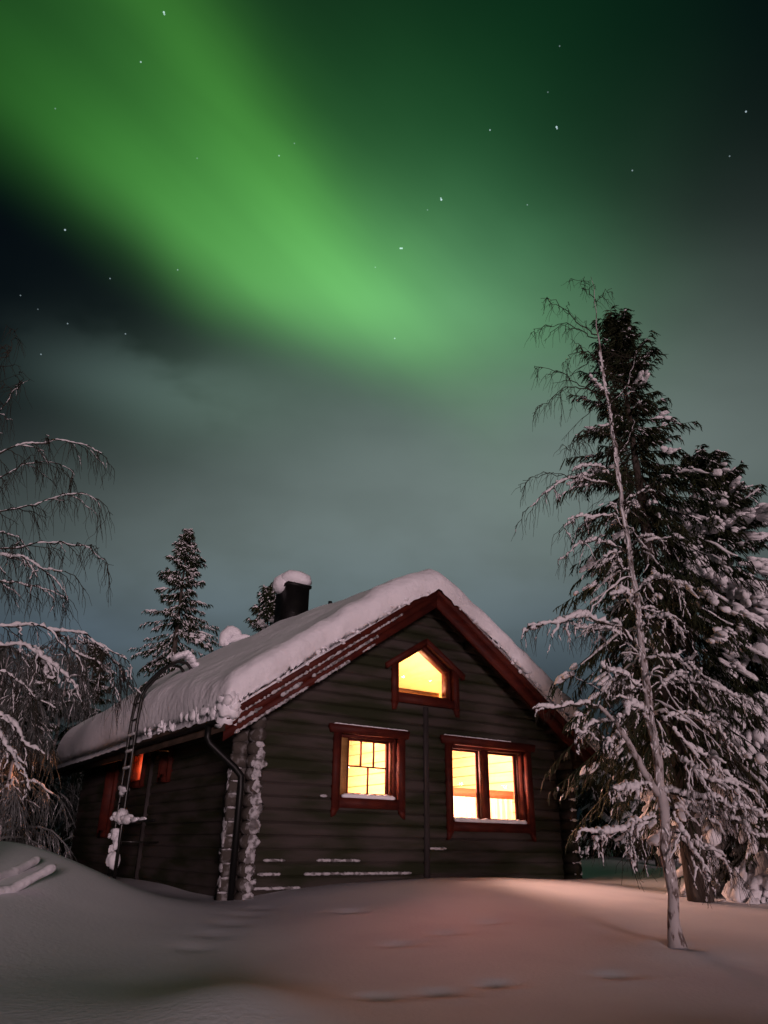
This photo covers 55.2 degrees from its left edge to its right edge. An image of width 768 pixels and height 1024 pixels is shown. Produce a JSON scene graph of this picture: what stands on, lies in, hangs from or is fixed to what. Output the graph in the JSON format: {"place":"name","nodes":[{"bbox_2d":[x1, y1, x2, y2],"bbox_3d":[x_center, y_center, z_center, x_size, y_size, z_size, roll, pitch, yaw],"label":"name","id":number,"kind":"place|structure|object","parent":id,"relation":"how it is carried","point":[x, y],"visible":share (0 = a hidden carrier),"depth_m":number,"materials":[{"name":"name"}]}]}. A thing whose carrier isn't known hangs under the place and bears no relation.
{"place":"outdoors","nodes":[
{"label":"outdoors","id":0,"kind":"place"},
{"bbox_2d":[0,829,767,1023],"bbox_3d":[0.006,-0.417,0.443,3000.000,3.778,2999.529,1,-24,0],"label":"snow ground","id":1,"kind":"structure","parent":0,"point":[81,943],"depth_m":6.75,"materials":[{"name":"white snow"}]},
{"bbox_2d":[0,635,22,833],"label":"frosted birch","id":2,"kind":"object","parent":1,"relation":"on","point":[2,664],"visible":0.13,"depth_m":18.63,"materials":[{"name":"white plant"}]},
{"bbox_2d":[0,856,40,879],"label":"snowy pole","id":3,"kind":"object","parent":1,"relation":"on","point":[23,866],"visible":0.98,"depth_m":7.95,"materials":[{"name":"white snow"}]},
{"bbox_2d":[0,645,47,841],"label":"frosted birch","id":4,"kind":"object","parent":1,"relation":"on","point":[18,676],"visible":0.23,"depth_m":16.34,"materials":[{"name":"white plant"}]},
{"bbox_2d":[0,864,56,893],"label":"snowy pole","id":5,"kind":"object","parent":1,"relation":"on","point":[25,882],"visible":0.98,"depth_m":7.58,"materials":[{"name":"white snow"}]},
{"bbox_2d":[3,657,71,852],"bbox_3d":[-9.766,6.916,19.474,3.632,6.341,2.920,-21,-32,39],"label":"spruce tree","id":6,"kind":"object","parent":1,"relation":"on","point":[54,727],"visible":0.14,"depth_m":19.75,"materials":[{"name":"green plant"}]},
{"bbox_2d":[0,677,76,860],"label":"frosted birch","id":7,"kind":"object","parent":1,"relation":"on","point":[9,789],"visible":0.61,"depth_m":13.68,"materials":[{"name":"white plant"}]},
{"bbox_2d":[7,645,82,852],"bbox_3d":[-11.644,7.943,24.562,3.613,7.002,4.223,15,-28,-28],"label":"frosted birch","id":8,"kind":"object","parent":1,"relation":"on","point":[75,672],"visible":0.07,"depth_m":25.32,"materials":[{"name":"white plant"}]},
{"bbox_2d":[11,633,96,845],"bbox_3d":[-9.812,6.786,21.072,3.674,6.658,3.947,1,-24,0],"label":"frosted birch","id":9,"kind":"object","parent":1,"relation":"on","point":[71,801],"visible":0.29,"depth_m":21.21,"materials":[{"name":"white plant"}]},
{"bbox_2d":[28,642,113,856],"bbox_3d":[-10.710,8.579,25.742,3.724,8.094,3.698,-21,-33,40],"label":"spruce tree","id":10,"kind":"object","parent":1,"relation":"on","point":[103,691],"visible":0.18,"depth_m":26.26,"materials":[{"name":"green plant"}]},
{"bbox_2d":[0,324,146,802],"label":"birch tree","id":11,"kind":"object","parent":1,"relation":"on","point":[45,661],"visible":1,"depth_m":7.69,"materials":[{"name":"white plant"}]},
{"bbox_2d":[52,528,220,845],"bbox_3d":[-7.068,6.130,24.803,6.453,12.033,5.905,1,-24,0],"label":"spruce tree","id":12,"kind":"object","parent":1,"relation":"on","point":[184,545],"visible":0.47,"depth_m":25.68,"materials":[{"name":"green plant"}]},
{"bbox_2d":[243,582,275,631],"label":"spruce tree","id":13,"kind":"object","parent":1,"relation":"on","point":[266,604],"visible":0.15,"depth_m":22.51,"materials":[{"name":"green plant"}]},
{"bbox_2d":[50,581,599,900],"bbox_3d":[-2.185,5.111,17.485,8.250,7.109,11.445,16,-29,-30],"label":"log cabin","id":14,"kind":"object","parent":1,"relation":"on","point":[428,672],"visible":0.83,"depth_m":13.04,"materials":[{"name":"brown wood"}]},
{"bbox_2d":[96,760,120,837],"bbox_3d":[-6.176,6.461,16.846,0.350,1.840,0.810,16,-29,-30],"label":"door","id":15,"kind":"structure","parent":14,"relation":"in","point":[111,779],"depth_m":16.83,"materials":[{"name":"red wood"}]},
{"bbox_2d":[129,753,147,788],"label":"side window","id":16,"kind":"structure","parent":14,"relation":"in","point":[139,766],"depth_m":15.59,"materials":[{"name":"orange glass"}]},
{"bbox_2d":[129,819,154,823],"bbox_3d":[-4.221,5.358,12.710,0.049,0.061,1.254,18,-30,-33],"label":"bracket","id":17,"kind":"object","parent":14,"relation":"attached to","point":[149,820],"visible":0.71,"depth_m":12.53,"materials":[{"name":"black metal"}]},
{"bbox_2d":[106,660,191,878],"bbox_3d":[-4.420,4.896,14.081,1.042,4.111,0.464,16,-29,-30],"label":"wall ladder","id":18,"kind":"object","parent":14,"relation":"attached to","point":[152,680],"depth_m":13.91,"materials":[{"name":"metal"}]},
{"bbox_2d":[105,844,120,869],"bbox_3d":[-4.880,6.206,13.215,0.218,0.438,0.451,17,-29,-31],"label":"snow clump","id":19,"kind":"object","parent":18,"relation":"on","point":[110,860],"visible":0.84,"depth_m":13.09,"materials":[{"name":"white snow"}]},
{"bbox_2d":[107,828,121,850],"bbox_3d":[-4.871,5.945,13.343,0.192,0.376,0.536,16,-29,-31],"label":"snow clump","id":20,"kind":"object","parent":18,"relation":"on","point":[113,835],"visible":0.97,"depth_m":13.26,"materials":[{"name":"white snow"}]},
{"bbox_2d":[118,786,129,795],"bbox_3d":[-4.834,5.177,13.648,0.154,0.192,0.510,14,-27,-26],"label":"snow clump","id":21,"kind":"object","parent":18,"relation":"on","point":[122,790],"visible":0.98,"depth_m":13.60,"materials":[{"name":"white snow"}]},
{"bbox_2d":[110,808,146,824],"bbox_3d":[-4.544,5.408,13.073,0.242,0.288,1.604,18,-29,-32],"label":"snow clump","id":22,"kind":"object","parent":18,"relation":"on","point":[122,816],"visible":1,"depth_m":13.13,"materials":[{"name":"white snow"}]},
{"bbox_2d":[170,650,198,667],"bbox_3d":[-4.084,3.009,15.045,0.556,0.330,0.503,20,-30,-35],"label":"snow clump","id":23,"kind":"object","parent":18,"relation":"on","point":[188,656],"visible":0.95,"depth_m":14.94,"materials":[{"name":"white snow"}]},
{"bbox_2d":[156,745,174,782],"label":"side window","id":24,"kind":"structure","parent":14,"relation":"in","point":[166,760],"depth_m":14.09,"materials":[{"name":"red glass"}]},
{"bbox_2d":[216,741,267,899],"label":"corner snow","id":25,"kind":"structure","parent":14,"relation":"on","point":[259,763],"depth_m":10.67,"materials":[{"name":"white snow"}]},
{"bbox_2d":[238,706,261,722],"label":"snow strip","id":26,"kind":"object","parent":14,"relation":"attached to","point":[251,713],"visible":1,"depth_m":11.02,"materials":[{"name":"white snow"}]},
{"bbox_2d":[257,872,280,875],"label":"snow strip","id":27,"kind":"object","parent":14,"relation":"attached to","point":[269,874],"visible":1,"depth_m":10.80,"materials":[{"name":"white snow"}]},
{"bbox_2d":[234,686,308,732],"bbox_3d":[-1.708,3.026,11.300,1.208,0.841,0.066,16,-29,-30],"label":"snow strip","id":28,"kind":"object","parent":14,"relation":"attached to","point":[255,719],"visible":1,"depth_m":11.26,"materials":[{"name":"white snow"}]},
{"bbox_2d":[263,858,284,861],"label":"snow strip","id":29,"kind":"object","parent":14,"relation":"attached to","point":[274,860],"visible":1,"depth_m":10.90,"materials":[{"name":"white snow"}]},
{"bbox_2d":[254,886,299,889],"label":"snow strip","id":30,"kind":"object","parent":14,"relation":"attached to","point":[277,888],"visible":0.91,"depth_m":10.79,"materials":[{"name":"white snow"}]},
{"bbox_2d":[272,570,311,593],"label":"chimney snow","id":31,"kind":"structure","parent":14,"relation":"on","point":[280,580],"depth_m":18.91,"materials":[{"name":"white snow"}]},
{"bbox_2d":[281,682,302,696],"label":"snow strip","id":32,"kind":"object","parent":14,"relation":"attached to","point":[295,686],"visible":1,"depth_m":11.55,"materials":[{"name":"white snow"}]},
{"bbox_2d":[242,613,402,711],"bbox_3d":[-0.921,2.419,12.082,3.011,2.086,0.059,16,-29,-30],"label":"snow strip","id":33,"kind":"object","parent":14,"relation":"attached to","point":[319,664],"visible":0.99,"depth_m":11.95,"materials":[{"name":"white snow"}]},
{"bbox_2d":[52,569,599,769],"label":"roof snow","id":34,"kind":"structure","parent":14,"relation":"on","point":[222,684],"depth_m":13.39,"materials":[{"name":"white snow"}]},
{"bbox_2d":[219,626,249,646],"bbox_3d":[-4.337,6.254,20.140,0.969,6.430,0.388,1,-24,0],"label":"clump","id":35,"kind":"object","parent":34,"relation":"on","point":[230,634],"visible":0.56,"depth_m":21.21,"materials":[{"name":"white"}]},
{"bbox_2d":[315,660,349,682],"bbox_3d":[-0.847,2.629,12.109,0.663,0.468,0.065,16,-29,-30],"label":"snow strip","id":36,"kind":"object","parent":14,"relation":"attached to","point":[323,677],"visible":1,"depth_m":12.08,"materials":[{"name":"white snow"}]},
{"bbox_2d":[316,858,359,861],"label":"snow strip","id":37,"kind":"object","parent":14,"relation":"attached to","point":[338,860],"visible":1,"depth_m":11.46,"materials":[{"name":"white snow"}]},
{"bbox_2d":[312,635,378,676],"bbox_3d":[-0.630,2.406,12.338,1.280,0.889,0.067,16,-29,-30],"label":"snow strip","id":38,"kind":"object","parent":14,"relation":"attached to","point":[346,655],"visible":1,"depth_m":12.30,"materials":[{"name":"white snow"}]},
{"bbox_2d":[304,871,411,875],"bbox_3d":[-0.382,5.712,11.607,2.005,0.057,0.058,16,-29,-30],"label":"snow strip","id":39,"kind":"object","parent":14,"relation":"on","point":[352,873],"visible":1,"depth_m":11.55,"materials":[{"name":"white snow"}]},
{"bbox_2d":[341,793,394,799],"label":"snow strip","id":40,"kind":"object","parent":14,"relation":"on","point":[365,796],"visible":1,"depth_m":12.10,"materials":[{"name":"white snow"}]},
{"bbox_2d":[328,723,409,819],"bbox_3d":[-0.311,4.387,12.374,1.610,1.435,0.340,16,-29,-30],"label":"window","id":41,"kind":"structure","parent":14,"relation":"in","point":[394,768],"depth_m":12.39,"materials":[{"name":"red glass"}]},
{"bbox_2d":[335,722,406,730],"bbox_3d":[-0.200,3.688,12.574,1.502,0.044,0.044,16,-29,-30],"label":"snow strip","id":42,"kind":"object","parent":14,"relation":"on","point":[371,726],"visible":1,"depth_m":12.55,"materials":[{"name":"white snow"}]},
{"bbox_2d":[385,638,464,717],"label":"window","id":43,"kind":"structure","parent":14,"relation":"in","point":[450,673],"depth_m":13.77,"materials":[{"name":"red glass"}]},
{"bbox_2d":[430,847,446,849],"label":"snow strip","id":44,"kind":"object","parent":14,"relation":"attached to","point":[437,848],"visible":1,"depth_m":12.53,"materials":[{"name":"white snow"}]},
{"bbox_2d":[444,734,510,741],"bbox_3d":[1.771,4.250,13.774,1.652,0.044,0.044,16,-29,-30],"label":"snow strip","id":45,"kind":"object","parent":14,"relation":"on","point":[478,738],"visible":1,"depth_m":13.77,"materials":[{"name":"white snow"}]},
{"bbox_2d":[439,735,536,841],"bbox_3d":[1.885,5.183,13.707,2.320,1.745,0.447,16,-29,-30],"label":"window","id":46,"kind":"structure","parent":14,"relation":"in","point":[460,802],"depth_m":13.74,"materials":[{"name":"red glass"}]},
{"bbox_2d":[454,817,526,823],"bbox_3d":[1.962,5.633,13.369,1.736,0.110,0.108,16,-29,-30],"label":"snow strip","id":47,"kind":"object","parent":14,"relation":"on","point":[464,819],"visible":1,"depth_m":13.31,"materials":[{"name":"white snow"}]},
{"bbox_2d":[575,726,628,860],"bbox_3d":[6.684,9.155,23.454,2.594,4.672,2.599,1,-24,0],"label":"spruce tree","id":48,"kind":"object","parent":1,"relation":"on","point":[590,803],"visible":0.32,"depth_m":22.91,"materials":[{"name":"green plant"}]},
{"bbox_2d":[597,563,671,866],"bbox_3d":[7.163,5.308,20.775,2.709,8.742,2.707,1,-24,0],"label":"spruce tree","id":49,"kind":"object","parent":1,"relation":"on","point":[634,805],"visible":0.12,"depth_m":20.19,"materials":[{"name":"green plant"}]},
{"bbox_2d":[511,277,767,947],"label":"birch tree","id":50,"kind":"object","parent":1,"relation":"on","point":[659,789],"visible":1,"depth_m":8.06,"materials":[{"name":"white plant"}]},
{"bbox_2d":[616,720,677,860],"bbox_3d":[8.030,8.368,21.919,2.745,5.202,2.688,-8,-26,19],"label":"spruce tree","id":51,"kind":"object","parent":1,"relation":"on","point":[646,844],"visible":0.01,"depth_m":21.04,"materials":[{"name":"green plant"}]},
{"bbox_2d":[540,305,767,902],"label":"spruce tree","id":52,"kind":"object","parent":1,"relation":"on","point":[619,333],"visible":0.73,"depth_m":12.11,"materials":[{"name":"green plant"}]},
{"bbox_2d":[640,444,767,903],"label":"spruce tree","id":53,"kind":"object","parent":1,"relation":"on","point":[748,516],"visible":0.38,"depth_m":12.60,"materials":[{"name":"green plant"}]},
{"bbox_2d":[0,0,767,833],"label":"sky","id":54,"kind":"structure","parent":0,"point":[288,266],"materials":[{"name":"green"}]}
]}

